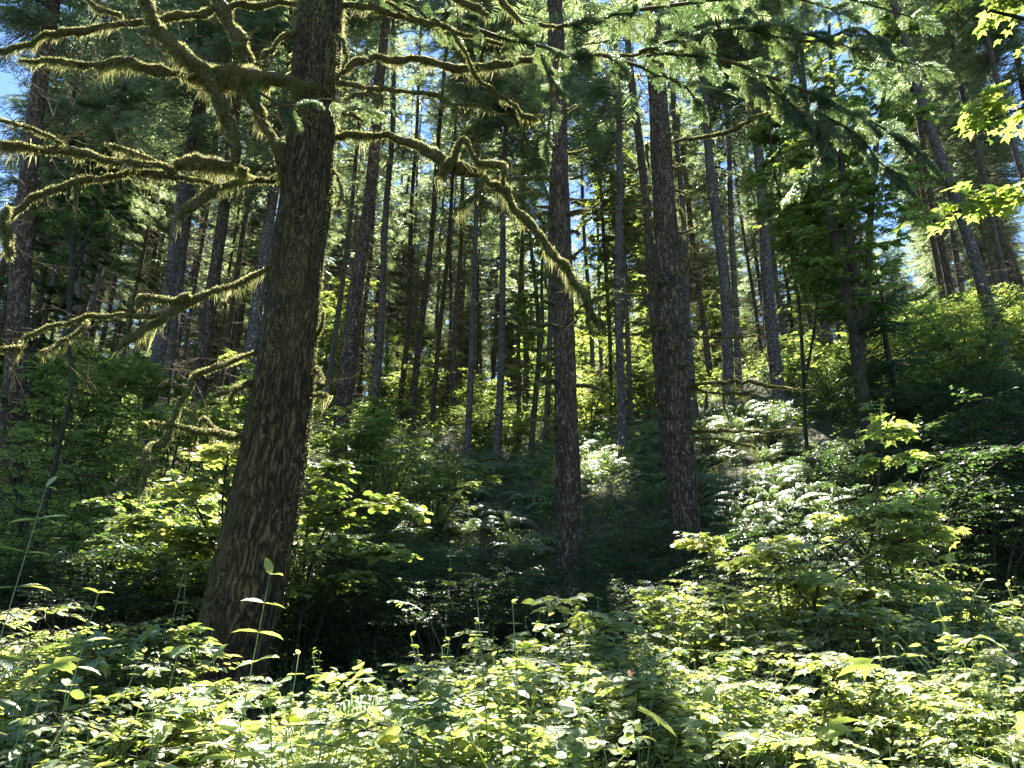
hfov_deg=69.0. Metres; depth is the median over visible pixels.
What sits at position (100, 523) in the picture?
shrub
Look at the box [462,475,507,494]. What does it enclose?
sword fern
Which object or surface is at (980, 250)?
fir tree
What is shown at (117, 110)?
fir tree
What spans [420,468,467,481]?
sword fern
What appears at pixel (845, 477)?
sword fern
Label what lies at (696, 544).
sapling
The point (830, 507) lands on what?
sword fern
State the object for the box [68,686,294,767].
bush
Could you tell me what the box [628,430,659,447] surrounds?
sword fern
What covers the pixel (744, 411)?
sword fern
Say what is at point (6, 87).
sky
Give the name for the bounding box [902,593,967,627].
bush
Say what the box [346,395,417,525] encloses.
vine maple
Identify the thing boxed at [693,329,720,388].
shrub
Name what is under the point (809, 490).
sword fern
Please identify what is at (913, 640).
bush
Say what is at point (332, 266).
fir tree
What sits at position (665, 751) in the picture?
bush
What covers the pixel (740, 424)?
sword fern
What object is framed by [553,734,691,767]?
bush
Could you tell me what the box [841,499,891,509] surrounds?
sword fern
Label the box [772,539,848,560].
sword fern
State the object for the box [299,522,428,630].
bush
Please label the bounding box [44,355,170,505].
vine maple
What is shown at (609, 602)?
bush
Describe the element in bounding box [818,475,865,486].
sword fern
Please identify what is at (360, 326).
fir tree
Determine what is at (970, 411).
bush
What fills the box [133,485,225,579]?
shrub
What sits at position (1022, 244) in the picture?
fir tree
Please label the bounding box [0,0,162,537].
fir tree
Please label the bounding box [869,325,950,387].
shrub
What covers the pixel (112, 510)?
shrub
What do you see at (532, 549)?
sword fern
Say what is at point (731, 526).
bush
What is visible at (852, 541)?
bush
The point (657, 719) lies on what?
thimbleberry
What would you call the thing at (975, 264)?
fir tree
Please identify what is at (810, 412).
sword fern
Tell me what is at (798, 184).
fir tree
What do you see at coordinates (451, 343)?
fir tree
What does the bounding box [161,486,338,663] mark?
shrub
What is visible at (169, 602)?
bush
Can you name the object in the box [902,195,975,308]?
fir tree
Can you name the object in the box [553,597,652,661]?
bush
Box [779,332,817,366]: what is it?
shrub
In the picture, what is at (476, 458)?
sword fern
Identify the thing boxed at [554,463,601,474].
sword fern
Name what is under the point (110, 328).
fir tree
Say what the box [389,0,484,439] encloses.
fir tree
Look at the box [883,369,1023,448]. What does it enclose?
bush
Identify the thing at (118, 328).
fir tree
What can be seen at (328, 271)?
fir tree
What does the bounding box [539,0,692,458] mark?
fir tree
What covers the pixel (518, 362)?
fir tree
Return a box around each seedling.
[0,476,68,734]
[22,588,112,759]
[135,645,195,767]
[198,558,283,767]
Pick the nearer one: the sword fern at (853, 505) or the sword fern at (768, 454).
the sword fern at (853, 505)
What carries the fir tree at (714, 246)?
on the ground at (818, 431)
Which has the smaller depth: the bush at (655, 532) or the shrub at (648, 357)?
the bush at (655, 532)
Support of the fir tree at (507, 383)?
on the ground at (818, 431)
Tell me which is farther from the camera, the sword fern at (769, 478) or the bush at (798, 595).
the sword fern at (769, 478)
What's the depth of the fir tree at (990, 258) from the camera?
50.61 m
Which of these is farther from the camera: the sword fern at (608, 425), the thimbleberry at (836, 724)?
the sword fern at (608, 425)
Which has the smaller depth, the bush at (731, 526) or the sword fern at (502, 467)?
the bush at (731, 526)
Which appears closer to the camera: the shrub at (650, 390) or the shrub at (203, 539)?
the shrub at (203, 539)
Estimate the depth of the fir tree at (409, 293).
37.15 m
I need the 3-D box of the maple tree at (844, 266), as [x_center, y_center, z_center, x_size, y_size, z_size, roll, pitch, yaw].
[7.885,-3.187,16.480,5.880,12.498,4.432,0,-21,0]
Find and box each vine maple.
[0,338,74,470]
[0,350,183,546]
[0,351,164,487]
[0,355,167,520]
[0,357,67,483]
[0,395,136,537]
[0,398,188,623]
[1,336,109,469]
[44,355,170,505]
[75,351,153,464]
[82,402,244,538]
[104,353,198,486]
[127,398,242,581]
[171,405,333,606]
[181,375,252,513]
[211,347,255,484]
[301,407,402,539]
[309,424,456,548]
[314,294,366,410]
[315,276,378,399]
[324,314,386,407]
[326,401,400,500]
[343,399,443,508]
[343,420,452,547]
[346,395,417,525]
[355,334,425,416]
[385,319,447,402]
[425,344,465,415]
[512,343,552,410]
[520,304,585,402]
[553,335,599,380]
[582,314,653,382]
[585,280,653,388]
[623,325,651,358]
[647,287,741,371]
[693,301,754,375]
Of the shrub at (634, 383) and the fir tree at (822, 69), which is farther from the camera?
the fir tree at (822, 69)
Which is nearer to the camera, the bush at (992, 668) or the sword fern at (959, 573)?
the bush at (992, 668)
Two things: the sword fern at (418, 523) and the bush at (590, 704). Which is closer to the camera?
the bush at (590, 704)
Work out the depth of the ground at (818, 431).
17.62 m
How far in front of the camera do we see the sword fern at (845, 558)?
11.29 m
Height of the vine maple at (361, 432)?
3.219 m
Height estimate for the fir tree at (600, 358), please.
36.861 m
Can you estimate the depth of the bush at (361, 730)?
3.36 m
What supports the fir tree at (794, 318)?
on the ground at (818, 431)
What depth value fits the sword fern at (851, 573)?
10.51 m
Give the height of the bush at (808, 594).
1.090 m
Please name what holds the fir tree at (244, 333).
on the ground at (818, 431)
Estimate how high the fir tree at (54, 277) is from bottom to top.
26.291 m
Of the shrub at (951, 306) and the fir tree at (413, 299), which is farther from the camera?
the fir tree at (413, 299)
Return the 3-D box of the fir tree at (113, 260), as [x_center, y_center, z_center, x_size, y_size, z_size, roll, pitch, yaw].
[-21.726,-12.596,40.728,6.849,30.093,6.000,3,-21,-6]
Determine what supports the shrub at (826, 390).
on the ground at (818, 431)
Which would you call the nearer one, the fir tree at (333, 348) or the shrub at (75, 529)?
the shrub at (75, 529)
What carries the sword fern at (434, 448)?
on the ground at (818, 431)
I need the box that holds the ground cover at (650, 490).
[0,322,1023,712]
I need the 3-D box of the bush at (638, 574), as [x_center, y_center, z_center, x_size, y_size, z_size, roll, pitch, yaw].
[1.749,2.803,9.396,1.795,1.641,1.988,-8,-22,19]
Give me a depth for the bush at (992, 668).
4.72 m
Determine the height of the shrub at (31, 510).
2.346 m
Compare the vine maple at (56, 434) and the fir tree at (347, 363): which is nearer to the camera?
the vine maple at (56, 434)
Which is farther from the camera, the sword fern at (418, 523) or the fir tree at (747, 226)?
the fir tree at (747, 226)
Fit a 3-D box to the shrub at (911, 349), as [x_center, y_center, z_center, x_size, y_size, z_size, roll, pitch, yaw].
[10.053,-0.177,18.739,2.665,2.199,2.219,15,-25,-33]
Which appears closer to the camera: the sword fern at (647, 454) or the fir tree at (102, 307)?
the sword fern at (647, 454)
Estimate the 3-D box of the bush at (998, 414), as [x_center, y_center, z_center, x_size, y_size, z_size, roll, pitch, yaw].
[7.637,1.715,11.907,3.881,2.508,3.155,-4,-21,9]
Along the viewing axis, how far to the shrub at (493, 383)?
30.70 m
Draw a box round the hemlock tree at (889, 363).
[803,252,986,478]
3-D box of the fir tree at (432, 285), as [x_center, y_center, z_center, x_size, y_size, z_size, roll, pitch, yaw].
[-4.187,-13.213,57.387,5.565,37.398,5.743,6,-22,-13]
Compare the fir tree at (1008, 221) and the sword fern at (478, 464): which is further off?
the fir tree at (1008, 221)
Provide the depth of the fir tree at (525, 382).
44.29 m
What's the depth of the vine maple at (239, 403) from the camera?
16.46 m
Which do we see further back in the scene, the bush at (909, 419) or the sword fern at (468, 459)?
the sword fern at (468, 459)
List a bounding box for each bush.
[0,530,207,643]
[0,555,89,647]
[0,567,84,642]
[0,577,141,643]
[0,596,233,734]
[0,613,135,716]
[0,622,249,766]
[0,630,128,716]
[0,647,196,767]
[0,690,237,767]
[3,648,278,766]
[17,578,196,684]
[27,562,119,641]
[52,578,117,641]
[66,678,295,767]
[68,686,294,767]
[70,562,322,647]
[92,589,345,688]
[175,534,397,700]
[190,544,441,678]
[259,661,708,767]
[269,515,457,686]
[272,519,402,664]
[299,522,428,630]
[302,570,447,693]
[319,536,442,654]
[355,570,526,695]
[355,593,427,661]
[356,605,460,683]
[360,570,575,689]
[379,592,476,663]
[381,575,457,640]
[383,556,483,647]
[383,566,545,675]
[409,534,559,659]
[434,565,592,657]
[438,562,617,674]
[447,645,634,723]
[455,545,564,636]
[489,670,760,767]
[490,606,577,646]
[502,584,632,656]
[509,596,564,640]
[524,585,615,642]
[528,699,592,764]
[534,582,707,673]
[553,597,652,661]
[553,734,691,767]
[559,577,715,663]
[561,584,629,642]
[562,570,656,609]
[567,532,713,598]
[568,530,697,642]
[576,537,717,634]
[587,517,768,595]
[588,724,785,767]
[589,583,929,686]
[608,699,802,767]
[623,580,898,659]
[623,594,726,674]
[627,517,824,665]
[631,578,754,644]
[654,727,951,767]
[662,518,757,585]
[663,651,810,717]
[669,568,767,606]
[672,555,815,609]
[686,626,821,702]
[695,572,802,671]
[717,724,852,767]
[722,628,933,726]
[724,499,1019,605]
[732,574,860,648]
[748,592,811,625]
[748,680,956,766]
[764,579,864,611]
[766,437,1023,610]
[767,614,918,699]
[770,654,998,767]
[772,435,1015,550]
[781,580,953,655]
[827,372,982,482]
[846,383,1023,581]
[858,407,1023,525]
[860,560,1006,626]
[865,397,1023,546]
[865,492,990,576]
[872,735,1004,767]
[876,406,968,451]
[876,439,960,499]
[881,467,1023,607]
[881,633,955,679]
[881,665,1013,702]
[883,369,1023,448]
[897,441,1023,557]
[897,579,1023,604]
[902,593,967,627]
[906,362,1023,497]
[909,339,1023,451]
[910,667,1023,728]
[919,486,1023,616]
[920,600,1008,655]
[925,705,1023,767]
[943,630,1023,688]
[956,615,1023,675]
[958,379,1023,447]
[968,379,1023,420]
[976,414,1023,474]
[993,456,1023,539]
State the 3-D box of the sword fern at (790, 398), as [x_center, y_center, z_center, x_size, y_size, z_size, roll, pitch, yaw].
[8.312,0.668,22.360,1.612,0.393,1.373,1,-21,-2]
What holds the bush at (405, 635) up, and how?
on the ground at (818, 431)
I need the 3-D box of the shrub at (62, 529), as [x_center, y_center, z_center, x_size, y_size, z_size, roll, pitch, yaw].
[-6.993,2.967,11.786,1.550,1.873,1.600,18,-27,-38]
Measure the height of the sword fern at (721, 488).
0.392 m
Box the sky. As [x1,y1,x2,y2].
[0,0,1023,403]
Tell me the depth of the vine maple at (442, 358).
43.22 m
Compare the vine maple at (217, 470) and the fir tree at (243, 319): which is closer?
the vine maple at (217, 470)
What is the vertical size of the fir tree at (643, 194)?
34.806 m
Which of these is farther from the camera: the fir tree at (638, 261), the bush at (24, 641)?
the fir tree at (638, 261)
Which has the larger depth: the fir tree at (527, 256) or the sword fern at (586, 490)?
the fir tree at (527, 256)
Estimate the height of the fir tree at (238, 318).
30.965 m
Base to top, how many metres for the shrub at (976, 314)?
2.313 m
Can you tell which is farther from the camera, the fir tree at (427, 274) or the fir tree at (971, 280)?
the fir tree at (971, 280)
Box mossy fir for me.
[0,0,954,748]
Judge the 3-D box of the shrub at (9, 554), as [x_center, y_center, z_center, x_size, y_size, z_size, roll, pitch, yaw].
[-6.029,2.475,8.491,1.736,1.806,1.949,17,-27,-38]
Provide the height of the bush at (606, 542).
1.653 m
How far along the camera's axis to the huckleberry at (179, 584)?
5.28 m
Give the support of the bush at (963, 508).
on the ground at (818, 431)
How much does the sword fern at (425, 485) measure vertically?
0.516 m
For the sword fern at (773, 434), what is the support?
on the ground at (818, 431)
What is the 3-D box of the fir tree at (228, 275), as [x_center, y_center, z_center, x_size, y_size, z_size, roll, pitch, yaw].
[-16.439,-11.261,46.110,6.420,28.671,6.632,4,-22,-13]
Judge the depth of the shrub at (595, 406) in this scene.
25.72 m
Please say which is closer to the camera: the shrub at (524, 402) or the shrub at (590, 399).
the shrub at (590, 399)
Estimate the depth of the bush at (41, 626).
9.48 m
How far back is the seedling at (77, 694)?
3.29 m
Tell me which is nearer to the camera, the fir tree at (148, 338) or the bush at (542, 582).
the bush at (542, 582)
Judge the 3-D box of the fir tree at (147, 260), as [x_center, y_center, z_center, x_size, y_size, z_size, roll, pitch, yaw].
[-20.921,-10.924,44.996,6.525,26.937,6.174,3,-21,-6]
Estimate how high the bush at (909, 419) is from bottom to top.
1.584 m
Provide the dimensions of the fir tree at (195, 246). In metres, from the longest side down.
34.862 x 6.012 x 5.664 m
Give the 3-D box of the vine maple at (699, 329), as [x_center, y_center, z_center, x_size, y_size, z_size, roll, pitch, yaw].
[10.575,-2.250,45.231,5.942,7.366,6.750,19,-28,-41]
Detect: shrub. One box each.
[0,466,113,544]
[0,481,225,641]
[0,484,57,546]
[0,491,170,623]
[0,520,68,637]
[0,522,114,634]
[8,534,60,582]
[27,525,117,631]
[29,506,104,600]
[44,470,221,638]
[51,476,182,617]
[62,461,191,580]
[69,497,225,629]
[71,440,239,576]
[74,508,188,621]
[84,539,216,659]
[103,534,326,685]
[116,519,219,676]
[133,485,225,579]
[137,516,326,623]
[147,510,347,667]
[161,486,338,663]
[183,467,229,525]
[284,458,433,692]
[311,534,424,598]
[313,375,324,403]
[314,482,384,531]
[327,538,384,635]
[354,473,412,529]
[361,364,422,415]
[381,354,454,422]
[382,363,443,417]
[396,461,503,540]
[421,394,438,418]
[426,448,453,484]
[432,544,484,599]
[437,453,473,501]
[444,376,480,414]
[448,366,514,424]
[449,390,517,448]
[454,370,513,430]
[488,407,547,459]
[515,396,530,413]
[526,375,553,430]
[532,367,582,408]
[537,382,593,431]
[540,368,582,390]
[550,365,616,434]
[576,372,627,422]
[578,378,606,425]
[603,358,653,411]
[624,357,657,417]
[632,346,653,396]
[636,372,656,408]
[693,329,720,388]
[693,350,719,386]
[733,339,758,375]
[762,346,812,397]
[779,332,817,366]
[784,348,825,399]
[793,353,848,403]
[795,339,877,420]
[822,325,901,399]
[827,332,882,365]
[839,320,899,370]
[839,320,913,380]
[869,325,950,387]
[872,291,950,369]
[879,297,982,378]
[883,361,964,424]
[886,323,952,402]
[890,285,1023,382]
[891,303,957,350]
[905,308,1022,405]
[909,283,978,364]
[932,312,999,371]
[939,298,978,353]
[945,273,1012,322]
[953,282,1023,357]
[957,286,1023,349]
[961,302,1023,350]
[969,286,1023,348]
[990,282,1023,339]
[1007,302,1023,350]
[1008,293,1023,335]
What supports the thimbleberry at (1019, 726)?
on the ground at (818, 431)
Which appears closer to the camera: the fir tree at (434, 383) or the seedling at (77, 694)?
the seedling at (77, 694)
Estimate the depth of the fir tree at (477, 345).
45.19 m
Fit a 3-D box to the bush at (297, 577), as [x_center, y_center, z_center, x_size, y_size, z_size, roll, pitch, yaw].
[-2.238,2.389,7.447,2.154,1.777,1.944,3,-21,-8]
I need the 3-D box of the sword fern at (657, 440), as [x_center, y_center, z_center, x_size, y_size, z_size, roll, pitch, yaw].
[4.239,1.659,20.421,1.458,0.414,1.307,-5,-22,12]
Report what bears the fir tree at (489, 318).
on the ground at (818, 431)
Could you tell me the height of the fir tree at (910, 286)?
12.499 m
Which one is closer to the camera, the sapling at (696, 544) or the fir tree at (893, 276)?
the sapling at (696, 544)
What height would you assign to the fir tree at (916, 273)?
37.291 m
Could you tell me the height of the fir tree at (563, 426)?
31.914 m
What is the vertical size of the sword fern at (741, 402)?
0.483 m
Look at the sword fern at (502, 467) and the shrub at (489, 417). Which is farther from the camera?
the shrub at (489, 417)
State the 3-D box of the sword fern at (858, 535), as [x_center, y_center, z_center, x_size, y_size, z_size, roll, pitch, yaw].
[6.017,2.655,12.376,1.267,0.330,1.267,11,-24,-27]
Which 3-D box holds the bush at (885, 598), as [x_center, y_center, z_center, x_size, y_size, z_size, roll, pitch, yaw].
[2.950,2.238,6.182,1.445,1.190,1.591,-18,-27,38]
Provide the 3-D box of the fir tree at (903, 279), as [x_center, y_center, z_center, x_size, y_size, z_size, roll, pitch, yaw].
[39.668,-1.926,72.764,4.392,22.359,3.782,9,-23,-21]
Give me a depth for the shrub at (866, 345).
24.34 m
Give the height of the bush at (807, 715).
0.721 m
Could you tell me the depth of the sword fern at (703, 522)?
14.25 m
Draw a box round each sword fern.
[300,517,332,531]
[302,497,319,505]
[307,469,346,483]
[332,695,480,762]
[348,530,417,549]
[379,458,426,476]
[393,479,449,494]
[393,514,444,526]
[402,451,446,471]
[413,546,500,564]
[415,446,449,457]
[418,510,469,523]
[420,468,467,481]
[421,458,480,472]
[424,482,470,494]
[433,485,500,501]
[435,518,498,536]
[442,502,493,514]
[456,451,506,462]
[459,453,492,463]
[461,462,511,475]
[461,505,534,520]
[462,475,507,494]
[480,461,534,478]
[480,511,542,531]
[482,454,529,468]
[485,539,557,567]
[486,531,546,548]
[495,491,556,505]
[497,469,533,480]
[518,450,554,463]
[519,496,556,511]
[521,443,554,453]
[525,534,557,548]
[527,454,554,470]
[528,483,556,496]
[535,454,554,460]
[552,444,595,453]
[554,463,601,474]
[578,429,610,438]
[579,436,604,445]
[580,431,617,448]
[581,468,610,483]
[581,480,616,497]
[582,437,616,448]
[583,457,626,472]
[585,448,618,461]
[595,420,631,430]
[596,415,632,426]
[596,426,639,441]
[601,437,658,458]
[610,421,635,429]
[611,457,659,475]
[624,469,665,483]
[626,450,661,461]
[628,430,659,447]
[629,423,659,438]
[629,455,661,467]
[641,438,660,446]
[644,567,734,585]
[653,473,735,493]
[655,505,727,528]
[655,559,706,571]
[663,484,733,507]
[665,491,742,516]
[673,575,766,598]
[677,545,762,568]
[693,419,723,436]
[693,433,721,448]
[695,408,749,429]
[695,449,741,465]
[697,428,767,448]
[698,400,748,418]
[698,481,749,492]
[699,409,717,425]
[699,521,778,541]
[701,491,757,509]
[704,502,776,525]
[705,415,768,429]
[709,400,773,419]
[713,405,770,425]
[720,541,768,554]
[722,466,782,485]
[724,481,779,496]
[725,508,796,529]
[733,411,782,424]
[733,445,796,461]
[734,473,812,495]
[739,462,807,483]
[741,485,815,505]
[743,420,803,442]
[745,405,800,427]
[749,534,819,546]
[751,492,841,514]
[752,397,808,413]
[755,396,798,400]
[755,559,835,580]
[760,509,838,535]
[764,568,864,588]
[765,434,822,454]
[769,397,812,412]
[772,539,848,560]
[775,394,826,412]
[776,460,848,480]
[782,495,864,514]
[785,405,834,419]
[786,553,874,570]
[787,482,836,500]
[788,454,832,471]
[790,482,881,506]
[802,445,859,463]
[805,528,864,544]
[815,454,855,471]
[818,429,882,452]
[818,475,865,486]
[828,507,929,534]
[830,539,915,557]
[833,461,923,484]
[833,552,890,567]
[839,564,898,580]
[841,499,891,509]
[847,531,887,546]
[886,561,1005,582]
[890,604,1023,657]
[916,542,997,563]
[937,545,1023,580]
[957,613,1023,630]
[965,579,1023,609]
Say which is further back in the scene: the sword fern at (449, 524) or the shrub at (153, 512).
the sword fern at (449, 524)
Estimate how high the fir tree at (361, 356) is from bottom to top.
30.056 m
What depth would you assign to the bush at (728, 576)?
7.94 m
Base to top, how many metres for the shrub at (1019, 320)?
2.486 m
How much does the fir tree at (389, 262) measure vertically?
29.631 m
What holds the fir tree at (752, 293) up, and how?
on the ground at (818, 431)
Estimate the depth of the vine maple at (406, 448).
18.08 m
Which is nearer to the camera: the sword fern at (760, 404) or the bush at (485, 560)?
the bush at (485, 560)
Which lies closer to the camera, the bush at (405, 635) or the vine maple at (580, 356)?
the bush at (405, 635)
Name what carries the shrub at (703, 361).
on the ground at (818, 431)
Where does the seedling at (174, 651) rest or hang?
on the ground at (818, 431)
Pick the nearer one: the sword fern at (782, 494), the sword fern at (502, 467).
the sword fern at (782, 494)
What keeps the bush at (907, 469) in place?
on the ground at (818, 431)
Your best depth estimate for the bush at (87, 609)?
8.51 m
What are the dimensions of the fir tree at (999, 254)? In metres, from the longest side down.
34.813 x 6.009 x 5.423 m
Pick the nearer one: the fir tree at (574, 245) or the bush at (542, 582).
the bush at (542, 582)
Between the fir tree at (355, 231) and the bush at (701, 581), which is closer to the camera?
the bush at (701, 581)
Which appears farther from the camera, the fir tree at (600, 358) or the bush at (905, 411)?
the fir tree at (600, 358)
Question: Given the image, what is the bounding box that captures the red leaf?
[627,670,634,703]
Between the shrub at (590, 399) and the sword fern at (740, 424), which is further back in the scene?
the shrub at (590, 399)
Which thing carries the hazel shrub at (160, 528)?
on the ground at (818, 431)
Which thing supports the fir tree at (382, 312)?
on the ground at (818, 431)
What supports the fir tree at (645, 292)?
on the ground at (818, 431)
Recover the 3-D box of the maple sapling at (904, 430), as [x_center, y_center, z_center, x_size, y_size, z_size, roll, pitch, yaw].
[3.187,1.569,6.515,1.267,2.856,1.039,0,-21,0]
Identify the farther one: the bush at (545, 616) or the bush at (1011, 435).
the bush at (1011, 435)
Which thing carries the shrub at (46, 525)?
on the ground at (818, 431)
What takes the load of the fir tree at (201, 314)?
on the ground at (818, 431)
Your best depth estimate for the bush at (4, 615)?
5.01 m
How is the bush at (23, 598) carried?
on the ground at (818, 431)
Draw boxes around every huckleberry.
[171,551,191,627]
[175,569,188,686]
[439,540,455,657]
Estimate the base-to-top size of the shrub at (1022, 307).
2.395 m
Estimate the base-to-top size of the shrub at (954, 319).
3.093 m
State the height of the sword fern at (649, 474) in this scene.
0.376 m
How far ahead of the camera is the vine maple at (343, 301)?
41.78 m
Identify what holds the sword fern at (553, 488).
on the ground at (818, 431)
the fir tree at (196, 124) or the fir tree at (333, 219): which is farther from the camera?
the fir tree at (333, 219)
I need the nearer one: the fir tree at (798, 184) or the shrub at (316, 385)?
the shrub at (316, 385)
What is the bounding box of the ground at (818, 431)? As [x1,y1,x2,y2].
[0,343,1023,750]
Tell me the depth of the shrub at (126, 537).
8.30 m
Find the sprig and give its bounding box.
[387,600,494,690]
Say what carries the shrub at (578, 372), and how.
on the ground at (818, 431)
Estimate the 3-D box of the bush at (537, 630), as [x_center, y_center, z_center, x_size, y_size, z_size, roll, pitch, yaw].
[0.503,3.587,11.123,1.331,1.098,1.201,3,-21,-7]
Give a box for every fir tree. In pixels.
[0,0,128,386]
[0,0,137,339]
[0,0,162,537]
[0,1,93,336]
[0,20,100,344]
[0,170,50,361]
[0,182,51,330]
[2,81,76,336]
[3,0,192,424]
[30,250,58,344]
[31,137,127,334]
[31,192,96,370]
[31,269,67,375]
[37,54,177,391]
[42,270,115,344]
[51,50,145,376]
[59,2,180,413]
[59,238,150,387]
[78,241,134,391]
[91,116,171,372]
[93,104,210,397]
[93,302,116,372]
[94,245,146,385]
[96,0,275,461]
[104,89,211,406]
[106,248,157,398]
[107,196,163,387]
[120,139,211,385]
[127,11,231,411]
[127,160,171,398]
[130,327,155,360]
[135,0,280,440]
[156,0,295,467]
[157,110,213,314]
[167,107,243,392]
[170,21,285,401]
[173,200,217,401]
[176,226,216,387]
[179,148,247,395]
[182,0,368,461]
[188,107,277,397]
[188,236,244,378]
[202,113,276,382]
[209,11,288,414]
[210,143,285,379]
[210,334,256,398]
[216,203,265,389]
[217,144,279,393]
[218,203,263,381]
[312,0,445,474]
[313,19,412,430]
[313,98,358,382]
[315,80,367,356]
[316,28,363,370]
[322,81,377,407]
[324,73,381,403]
[325,154,343,286]
[328,158,372,340]
[329,22,426,422]
[332,24,422,407]
[337,0,453,438]
[351,45,436,403]
[362,277,383,410]
[363,117,403,393]
[363,268,395,389]
[365,0,451,425]
[367,137,434,370]
[371,65,440,377]
[373,78,428,385]
[384,192,434,366]
[386,88,447,394]
[387,157,445,355]
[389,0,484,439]
[400,184,450,405]
[401,48,516,427]
[407,2,502,430]
[413,89,469,402]
[416,108,487,406]
[418,0,547,458]
[420,38,483,418]
[420,73,483,403]
[428,190,490,384]
[433,120,497,407]
[438,0,582,461]
[440,54,519,415]
[440,288,478,397]
[450,260,490,409]
[463,127,539,385]
[463,144,518,390]
[464,197,516,389]
[465,298,497,415]
[475,151,539,412]
[478,0,548,419]
[482,0,659,602]
[482,72,577,416]
[482,218,534,411]
[485,0,615,446]
[489,190,545,396]
[490,262,530,416]
[512,255,536,403]
[527,289,587,345]
[528,268,587,399]
[531,0,820,562]
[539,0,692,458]
[565,0,681,423]
[567,1,639,396]
[567,3,634,380]
[571,0,712,483]
[572,243,595,381]
[574,259,596,382]
[576,258,598,376]
[578,258,624,384]
[583,267,633,361]
[589,261,601,344]
[590,263,614,396]
[591,95,643,358]
[591,269,602,368]
[612,64,652,365]
[612,81,678,356]
[619,0,721,415]
[624,0,750,390]
[624,92,654,355]
[642,0,784,421]
[667,75,719,351]
[668,0,824,412]
[670,5,794,391]
[679,93,752,372]
[681,111,719,364]
[683,146,721,367]
[686,150,756,347]
[687,100,743,357]
[687,226,720,365]
[692,117,744,355]
[694,97,778,375]
[700,240,721,366]
[715,102,778,359]
[722,128,788,349]
[723,214,763,377]
[726,226,764,378]
[734,107,802,363]
[734,160,796,364]
[747,0,848,359]
[754,151,821,356]
[755,102,820,350]
[766,63,844,341]
[771,9,855,345]
[778,66,836,351]
[778,158,820,339]
[784,284,836,351]
[805,0,882,336]
[811,178,861,341]
[834,97,915,317]
[845,0,969,326]
[845,0,1014,366]
[849,0,968,306]
[865,6,977,322]
[871,234,936,321]
[879,3,974,304]
[880,248,913,319]
[886,63,965,310]
[888,137,965,304]
[890,237,917,309]
[895,72,958,296]
[899,0,1023,302]
[899,266,909,316]
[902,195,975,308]
[907,228,950,299]
[913,0,1023,281]
[913,1,1023,291]
[915,85,1023,296]
[926,5,1023,292]
[928,35,1016,298]
[943,0,1023,227]
[945,60,1023,285]
[955,175,1023,298]
[961,248,977,299]
[967,179,1023,288]
[983,206,1023,290]
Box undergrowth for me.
[0,523,1023,767]
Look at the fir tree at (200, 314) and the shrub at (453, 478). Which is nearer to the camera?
the shrub at (453, 478)
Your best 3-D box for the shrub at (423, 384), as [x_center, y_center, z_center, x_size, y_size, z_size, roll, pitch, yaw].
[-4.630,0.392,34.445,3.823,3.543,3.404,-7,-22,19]
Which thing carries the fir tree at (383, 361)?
on the ground at (818, 431)
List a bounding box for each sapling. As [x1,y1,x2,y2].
[10,175,126,645]
[503,593,678,724]
[670,530,780,623]
[714,492,971,645]
[735,535,812,628]
[798,402,933,630]
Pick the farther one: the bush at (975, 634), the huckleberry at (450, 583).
the huckleberry at (450, 583)
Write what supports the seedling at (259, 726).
on the ground at (818, 431)
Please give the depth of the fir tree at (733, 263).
33.34 m
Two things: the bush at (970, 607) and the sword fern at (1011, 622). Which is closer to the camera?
the bush at (970, 607)
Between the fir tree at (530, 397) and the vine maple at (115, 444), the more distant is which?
the fir tree at (530, 397)
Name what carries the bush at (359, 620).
on the ground at (818, 431)
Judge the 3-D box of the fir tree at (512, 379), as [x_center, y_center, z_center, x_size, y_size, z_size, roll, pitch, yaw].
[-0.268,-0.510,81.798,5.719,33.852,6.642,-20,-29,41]
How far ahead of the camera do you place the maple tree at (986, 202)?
6.56 m
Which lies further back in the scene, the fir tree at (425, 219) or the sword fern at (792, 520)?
the fir tree at (425, 219)
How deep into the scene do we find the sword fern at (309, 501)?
17.11 m
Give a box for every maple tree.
[0,135,156,436]
[499,191,582,463]
[552,104,653,415]
[733,84,875,465]
[745,0,972,496]
[887,0,1023,238]
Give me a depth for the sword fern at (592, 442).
22.63 m
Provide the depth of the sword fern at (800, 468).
15.42 m
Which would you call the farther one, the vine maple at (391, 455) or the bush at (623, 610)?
the vine maple at (391, 455)
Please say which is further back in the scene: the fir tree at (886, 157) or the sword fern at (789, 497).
the fir tree at (886, 157)
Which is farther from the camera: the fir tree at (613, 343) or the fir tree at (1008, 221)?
the fir tree at (1008, 221)
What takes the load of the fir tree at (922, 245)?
on the ground at (818, 431)
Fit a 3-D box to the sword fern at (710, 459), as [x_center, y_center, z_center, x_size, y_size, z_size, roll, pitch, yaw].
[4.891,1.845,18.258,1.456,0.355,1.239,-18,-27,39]
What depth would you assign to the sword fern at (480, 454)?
24.49 m
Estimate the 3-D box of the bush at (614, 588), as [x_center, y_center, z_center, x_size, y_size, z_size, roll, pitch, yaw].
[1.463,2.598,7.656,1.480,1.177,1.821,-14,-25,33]
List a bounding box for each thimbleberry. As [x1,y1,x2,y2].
[0,642,82,767]
[577,695,675,767]
[681,717,862,767]
[822,657,1010,767]
[896,634,1023,767]
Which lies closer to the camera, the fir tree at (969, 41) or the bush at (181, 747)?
the bush at (181, 747)
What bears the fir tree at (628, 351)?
on the ground at (818, 431)
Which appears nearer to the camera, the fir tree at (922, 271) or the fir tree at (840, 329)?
the fir tree at (840, 329)
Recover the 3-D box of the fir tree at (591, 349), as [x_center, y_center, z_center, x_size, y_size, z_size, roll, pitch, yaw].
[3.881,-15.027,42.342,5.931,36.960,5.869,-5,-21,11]
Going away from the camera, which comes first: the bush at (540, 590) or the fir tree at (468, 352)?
the bush at (540, 590)
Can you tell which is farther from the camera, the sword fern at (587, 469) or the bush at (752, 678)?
the sword fern at (587, 469)

